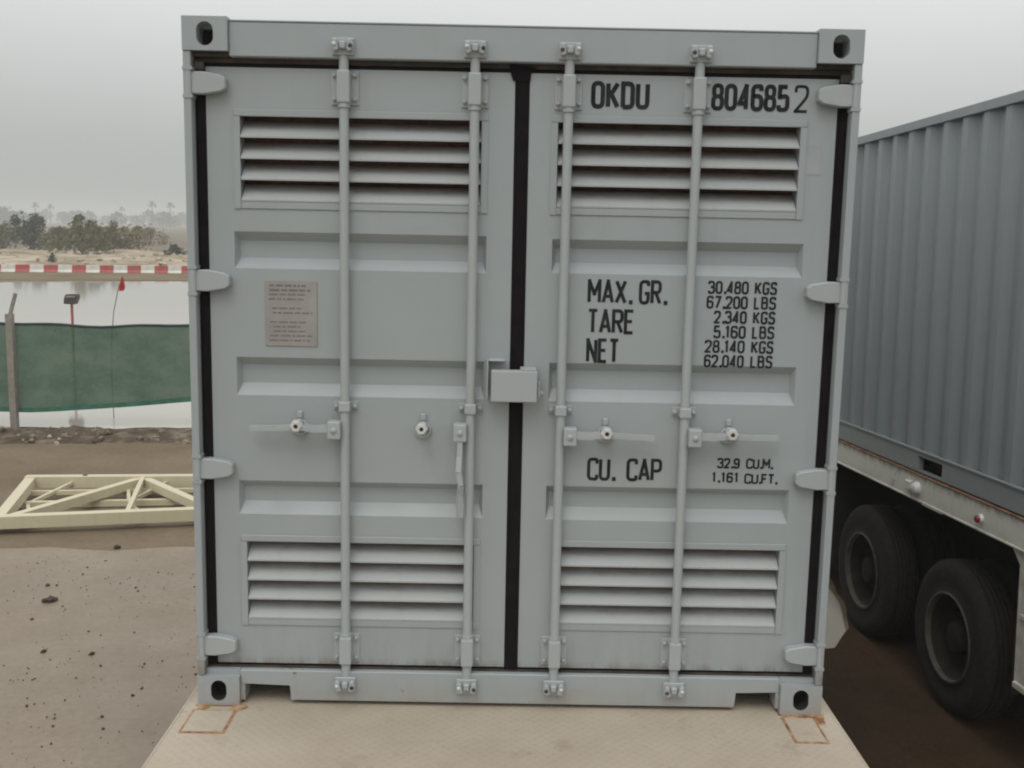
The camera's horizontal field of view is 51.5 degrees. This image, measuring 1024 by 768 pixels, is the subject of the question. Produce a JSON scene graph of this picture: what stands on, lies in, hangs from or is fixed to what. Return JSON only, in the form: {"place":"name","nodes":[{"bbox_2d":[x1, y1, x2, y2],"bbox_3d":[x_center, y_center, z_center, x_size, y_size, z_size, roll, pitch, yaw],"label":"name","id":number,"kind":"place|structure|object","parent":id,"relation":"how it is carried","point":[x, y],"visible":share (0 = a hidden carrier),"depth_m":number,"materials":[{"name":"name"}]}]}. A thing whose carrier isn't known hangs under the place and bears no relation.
{"place":"outdoors","nodes":[
{"label":"outdoors","id":0,"kind":"place"},
{"bbox_2d":[0,221,186,251],"bbox_3d":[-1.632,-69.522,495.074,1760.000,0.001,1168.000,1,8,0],"label":"scrubland","id":1,"kind":"structure","parent":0,"point":[177,235],"depth_m":234.23,"materials":[{"name":"green plant"}]},
{"bbox_2d":[0,206,14,223],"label":"tree","id":2,"kind":"object","parent":1,"relation":"on","point":[4,213],"visible":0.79,"depth_m":595.45,"materials":[{"name":"grey plant"}]},
{"bbox_2d":[0,223,28,248],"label":"scrub bush","id":3,"kind":"object","parent":1,"relation":"on","point":[2,240],"visible":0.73,"depth_m":111.63,"materials":[{"name":"green plant"}]},
{"bbox_2d":[11,210,28,223],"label":"tree","id":4,"kind":"object","parent":1,"relation":"on","point":[26,215],"visible":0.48,"depth_m":588.36,"materials":[{"name":"grey plant"}]},
{"bbox_2d":[2,220,41,243],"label":"scrub bush","id":5,"kind":"object","parent":1,"relation":"on","point":[9,225],"visible":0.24,"depth_m":133.95,"materials":[{"name":"green plant"}]},
{"bbox_2d":[4,211,49,249],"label":"scrub bush","id":6,"kind":"object","parent":1,"relation":"on","point":[34,221],"visible":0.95,"depth_m":105.95,"materials":[{"name":"green plant"}]},
{"bbox_2d":[26,211,48,222],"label":"tree","id":7,"kind":"object","parent":1,"relation":"on","point":[41,213],"visible":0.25,"depth_m":751.20,"materials":[{"name":"grey plant"}]},
{"bbox_2d":[41,208,53,219],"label":"tree","id":8,"kind":"object","parent":1,"relation":"on","point":[46,212],"visible":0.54,"depth_m":859.23,"materials":[{"name":"grey plant"}]},
{"bbox_2d":[47,204,53,223],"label":"palm tree","id":9,"kind":"object","parent":1,"relation":"on","point":[50,205],"visible":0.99,"depth_m":662.01,"materials":[{"name":"grey plant"}]},
{"bbox_2d":[34,226,78,249],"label":"scrub bush","id":10,"kind":"object","parent":1,"relation":"on","point":[48,237],"visible":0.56,"depth_m":101.44,"materials":[{"name":"green plant"}]},
{"bbox_2d":[55,211,71,223],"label":"tree","id":11,"kind":"object","parent":1,"relation":"on","point":[59,215],"visible":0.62,"depth_m":782.60,"materials":[{"name":"grey plant"}]},
{"bbox_2d":[60,210,84,223],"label":"tree","id":12,"kind":"object","parent":1,"relation":"on","point":[69,218],"visible":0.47,"depth_m":733.21,"materials":[{"name":"grey plant"}]},
{"bbox_2d":[82,210,97,223],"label":"tree","id":13,"kind":"object","parent":1,"relation":"on","point":[89,214],"visible":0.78,"depth_m":714.17,"materials":[{"name":"grey plant"}]},
{"bbox_2d":[98,216,109,223],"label":"tree","id":14,"kind":"object","parent":1,"relation":"on","point":[104,220],"visible":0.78,"depth_m":818.19,"materials":[{"name":"grey plant"}]},
{"bbox_2d":[108,211,127,225],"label":"tree","id":15,"kind":"object","parent":1,"relation":"on","point":[113,217],"visible":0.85,"depth_m":604.56,"materials":[{"name":"grey plant"}]},
{"bbox_2d":[104,223,153,250],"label":"scrub bush","id":16,"kind":"object","parent":1,"relation":"on","point":[126,241],"visible":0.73,"depth_m":103.98,"materials":[{"name":"green plant"}]},
{"bbox_2d":[128,215,144,224],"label":"tree","id":17,"kind":"object","parent":1,"relation":"on","point":[135,219],"visible":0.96,"depth_m":732.81,"materials":[{"name":"grey plant"}]},
{"bbox_2d":[139,209,156,225],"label":"tree","id":18,"kind":"object","parent":1,"relation":"on","point":[148,213],"visible":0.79,"depth_m":741.66,"materials":[{"name":"grey plant"}]},
{"bbox_2d":[146,201,156,226],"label":"palm tree","id":19,"kind":"object","parent":1,"relation":"on","point":[152,203],"visible":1,"depth_m":598.95,"materials":[{"name":"grey plant"}]},
{"bbox_2d":[134,224,171,245],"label":"scrub bush","id":20,"kind":"object","parent":1,"relation":"on","point":[148,231],"visible":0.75,"depth_m":140.98,"materials":[{"name":"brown plant"}]},
{"bbox_2d":[153,211,179,226],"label":"tree","id":21,"kind":"object","parent":1,"relation":"on","point":[162,218],"visible":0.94,"depth_m":656.62,"materials":[{"name":"grey plant"}]},
{"bbox_2d":[166,202,174,226],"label":"palm tree","id":22,"kind":"object","parent":1,"relation":"on","point":[170,204],"visible":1,"depth_m":620.86,"materials":[{"name":"grey plant"}]},
{"bbox_2d":[173,212,186,225],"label":"tree","id":23,"kind":"object","parent":1,"relation":"on","point":[181,216],"visible":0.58,"depth_m":789.45,"materials":[{"name":"grey plant"}]},
{"bbox_2d":[0,249,187,265],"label":"sandy bank","id":24,"kind":"structure","parent":0,"point":[28,256],"depth_m":82.73,"materials":[{"name":"beige sand"}]},
{"bbox_2d":[45,253,56,262],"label":"scrub bush","id":25,"kind":"object","parent":24,"relation":"on","point":[52,255],"visible":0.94,"depth_m":76.59,"materials":[{"name":"green plant"}]},
{"bbox_2d":[0,247,187,265],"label":"bank rubble","id":26,"kind":"object","parent":24,"relation":"on","point":[162,262],"visible":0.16,"depth_m":81.85,"materials":[{"name":"stone"}]},
{"bbox_2d":[81,220,120,250],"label":"scrub bush","id":27,"kind":"object","parent":24,"relation":"on","point":[113,229],"visible":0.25,"depth_m":101.05,"materials":[{"name":"green plant"}]},
{"bbox_2d":[0,272,187,280],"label":"muddy shore","id":28,"kind":"structure","parent":0,"point":[90,276],"depth_m":61.52,"materials":[{"name":"beige soil"}]},
{"bbox_2d":[0,281,191,428],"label":"pond","id":29,"kind":"structure","parent":0,"point":[152,302],"depth_m":37.89,"materials":[{"name":"liquid"}]},
{"bbox_2d":[112,276,124,417],"bbox_3d":[-6.523,-0.591,17.604,0.275,2.385,0.016,1,8,0],"label":"marker flag","id":30,"kind":"object","parent":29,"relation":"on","point":[121,287],"visible":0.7,"depth_m":17.45,"materials":[{"name":"red fabric"}]},
{"bbox_2d":[0,223,848,649],"bbox_3d":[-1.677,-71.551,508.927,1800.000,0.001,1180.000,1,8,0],"label":"ground","id":31,"kind":"structure","parent":0,"point":[18,463],"depth_m":13.89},
{"bbox_2d":[1,264,14,271],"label":"road barrier","id":32,"kind":"object","parent":31,"relation":"on","point":[7,267],"visible":0.87,"depth_m":64.28,"materials":[{"name":"white plastic"}]},
{"bbox_2d":[15,264,29,271],"bbox_3d":[-29.784,-7.023,64.629,0.808,0.515,0.560,-1,9,-14],"label":"road barrier","id":33,"kind":"object","parent":31,"relation":"on","point":[22,267],"visible":0.84,"depth_m":64.48,"materials":[{"name":"red plastic"}]},
{"bbox_2d":[29,264,43,271],"bbox_3d":[-29.006,-7.036,64.826,0.808,0.515,0.560,-1,9,-14],"label":"road barrier","id":34,"kind":"object","parent":31,"relation":"on","point":[36,268],"visible":0.8,"depth_m":64.68,"materials":[{"name":"white plastic"}]},
{"bbox_2d":[44,265,57,271],"bbox_3d":[-28.227,-7.050,65.024,0.808,0.515,0.560,-1,9,-14],"label":"road barrier","id":35,"kind":"object","parent":31,"relation":"on","point":[50,268],"visible":0.81,"depth_m":64.87,"materials":[{"name":"red concrete"}]},
{"bbox_2d":[58,265,71,272],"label":"road barrier","id":36,"kind":"object","parent":31,"relation":"on","point":[64,268],"visible":0.86,"depth_m":65.07,"materials":[{"name":"white plastic"}]},
{"bbox_2d":[64,294,79,323],"bbox_3d":[-10.197,-1.254,24.658,0.317,1.680,0.206,1,8,0],"label":"post lamp","id":37,"kind":"object","parent":31,"relation":"on","point":[71,299],"visible":0.77,"depth_m":24.47,"materials":[{"name":"grey metal"}]},
{"bbox_2d":[72,265,85,272],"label":"road barrier","id":38,"kind":"object","parent":31,"relation":"on","point":[78,268],"visible":0.82,"depth_m":65.26,"materials":[{"name":"red plastic"}]},
{"bbox_2d":[44,214,117,254],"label":"scrub bush","id":39,"kind":"object","parent":31,"relation":"on","point":[75,234],"visible":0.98,"depth_m":95.35,"materials":[{"name":"green plant"}]},
{"bbox_2d":[86,265,99,272],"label":"road barrier","id":40,"kind":"object","parent":31,"relation":"on","point":[92,268],"visible":0.78,"depth_m":65.46,"materials":[{"name":"white concrete"}]},
{"bbox_2d":[0,293,190,428],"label":"netting fence","id":41,"kind":"object","parent":31,"relation":"on","point":[49,367],"visible":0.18,"depth_m":16.73,"materials":[{"name":"green fabric"}]},
{"bbox_2d":[0,425,191,443],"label":"earth berm","id":42,"kind":"structure","parent":31,"relation":"on","point":[124,435],"depth_m":16.09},
{"bbox_2d":[17,433,76,444],"bbox_3d":[-7.217,0.707,16.164,25.393,0.279,1.173,0,8,-6],"label":"pale rubble","id":43,"kind":"object","parent":42,"relation":"on","point":[55,442],"visible":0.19,"depth_m":15.79,"materials":[{"name":"stone"}]},
{"bbox_2d":[0,426,191,444],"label":"berm rubble","id":44,"kind":"object","parent":42,"relation":"on","point":[32,437],"visible":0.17,"depth_m":15.98,"materials":[{"name":"stone"}]},
{"bbox_2d":[0,474,193,528],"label":"steel truss","id":45,"kind":"object","parent":31,"relation":"on","point":[37,512],"visible":0.33,"depth_m":12.16,"materials":[{"name":"beige metal"}]},
{"bbox_2d":[0,547,197,767],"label":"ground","id":46,"kind":"structure","parent":31,"relation":"on","point":[74,733],"depth_m":8.16,"materials":[{"name":"beige sand"}]},
{"bbox_2d":[41,596,57,602],"bbox_3d":[-4.019,1.873,9.235,0.128,0.061,0.098,1,8,0],"label":"dirt clod","id":47,"kind":"object","parent":46,"relation":"on","point":[50,599],"visible":1,"depth_m":9.20,"materials":[{"name":"brown soil"}]},
{"bbox_2d":[3,556,196,766],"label":"scattered pebbles","id":48,"kind":"object","parent":46,"relation":"on","point":[102,716],"visible":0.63,"depth_m":7.90,"materials":[{"name":"stone"}]},
{"bbox_2d":[141,684,868,767],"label":"concrete pad","id":49,"kind":"object","parent":46,"relation":"on","point":[266,726],"visible":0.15,"depth_m":3.94,"materials":[{"name":"concrete"}]},
{"bbox_2d":[181,15,865,714],"bbox_3d":[0.008,-0.443,6.938,2.446,2.591,6.106,1,8,0],"label":"shipping container","id":50,"kind":"object","parent":49,"relation":"on","point":[517,355],"visible":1,"depth_m":4.00,"materials":[{"name":"grey metal"}]},
{"bbox_2d":[186,37,535,693],"bbox_3d":[-0.567,-0.021,4.008,1.270,2.467,0.170,1,8,0],"label":"door","id":51,"kind":"structure","parent":50,"relation":"in","point":[360,250],"depth_m":4.00,"materials":[{"name":"grey paint"}]},
{"bbox_2d":[491,42,858,697],"bbox_3d":[0.579,0.001,4.010,1.314,2.467,0.179,1,8,0],"label":"door","id":52,"kind":"structure","parent":50,"relation":"in","point":[682,291],"depth_m":4.01,"materials":[{"name":"grey paint"}]},
{"bbox_2d":[100,265,113,272],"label":"road barrier","id":53,"kind":"object","parent":31,"relation":"on","point":[106,268],"visible":0.76,"depth_m":65.66,"materials":[{"name":"red concrete"}]},
{"bbox_2d":[113,265,126,272],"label":"road barrier","id":54,"kind":"object","parent":31,"relation":"on","point":[120,268],"visible":0.82,"depth_m":65.86,"materials":[{"name":"white concrete"}]},
{"bbox_2d":[127,265,140,272],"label":"road barrier","id":55,"kind":"object","parent":31,"relation":"on","point":[133,269],"visible":0.87,"depth_m":66.05,"materials":[{"name":"red plastic"}]},
{"bbox_2d":[141,266,154,272],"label":"road barrier","id":56,"kind":"object","parent":31,"relation":"on","point":[147,269],"visible":0.84,"depth_m":66.25,"materials":[{"name":"white plastic"}]},
{"bbox_2d":[154,266,167,272],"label":"road barrier","id":57,"kind":"object","parent":31,"relation":"on","point":[161,269],"visible":0.8,"depth_m":66.45,"materials":[{"name":"red plastic"}]},
{"bbox_2d":[168,266,180,272],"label":"road barrier","id":58,"kind":"object","parent":31,"relation":"on","point":[174,269],"visible":0.81,"depth_m":66.65,"materials":[{"name":"white plastic"}]},
{"bbox_2d":[163,243,186,254],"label":"scrub bush","id":59,"kind":"object","parent":31,"relation":"on","point":[175,249],"visible":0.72,"depth_m":94.23,"materials":[{"name":"green plant"}]},
{"bbox_2d":[181,266,187,272],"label":"road barrier","id":60,"kind":"object","parent":31,"relation":"on","point":[184,269],"visible":0.36,"depth_m":66.80,"materials":[{"name":"red plastic"}]},
{"bbox_2d":[825,589,845,647],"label":"puddle","id":61,"kind":"object","parent":31,"relation":"on","point":[835,629],"visible":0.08,"depth_m":9.06,"materials":[{"name":"liquid"}]},
{"bbox_2d":[822,550,1023,767],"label":"dark mud","id":62,"kind":"structure","parent":31,"relation":"on","point":[887,708],"depth_m":7.33,"materials":[{"name":"brown soil"}]},
{"bbox_2d":[831,438,1023,717],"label":"container trailer","id":63,"kind":"object","parent":62,"relation":"on","point":[934,566],"visible":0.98,"depth_m":7.71,"materials":[{"name":"black rubber"}]},
{"bbox_2d":[838,90,1023,515],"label":"shipping container","id":64,"kind":"object","parent":63,"relation":"on","point":[933,367],"visible":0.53,"depth_m":7.49,"materials":[{"name":"grey metal"}]},
{"bbox_2d":[0,0,1023,224],"label":"sky","id":65,"kind":"structure","parent":0,"point":[92,100],"materials":[{"name":"grey"}]}
]}

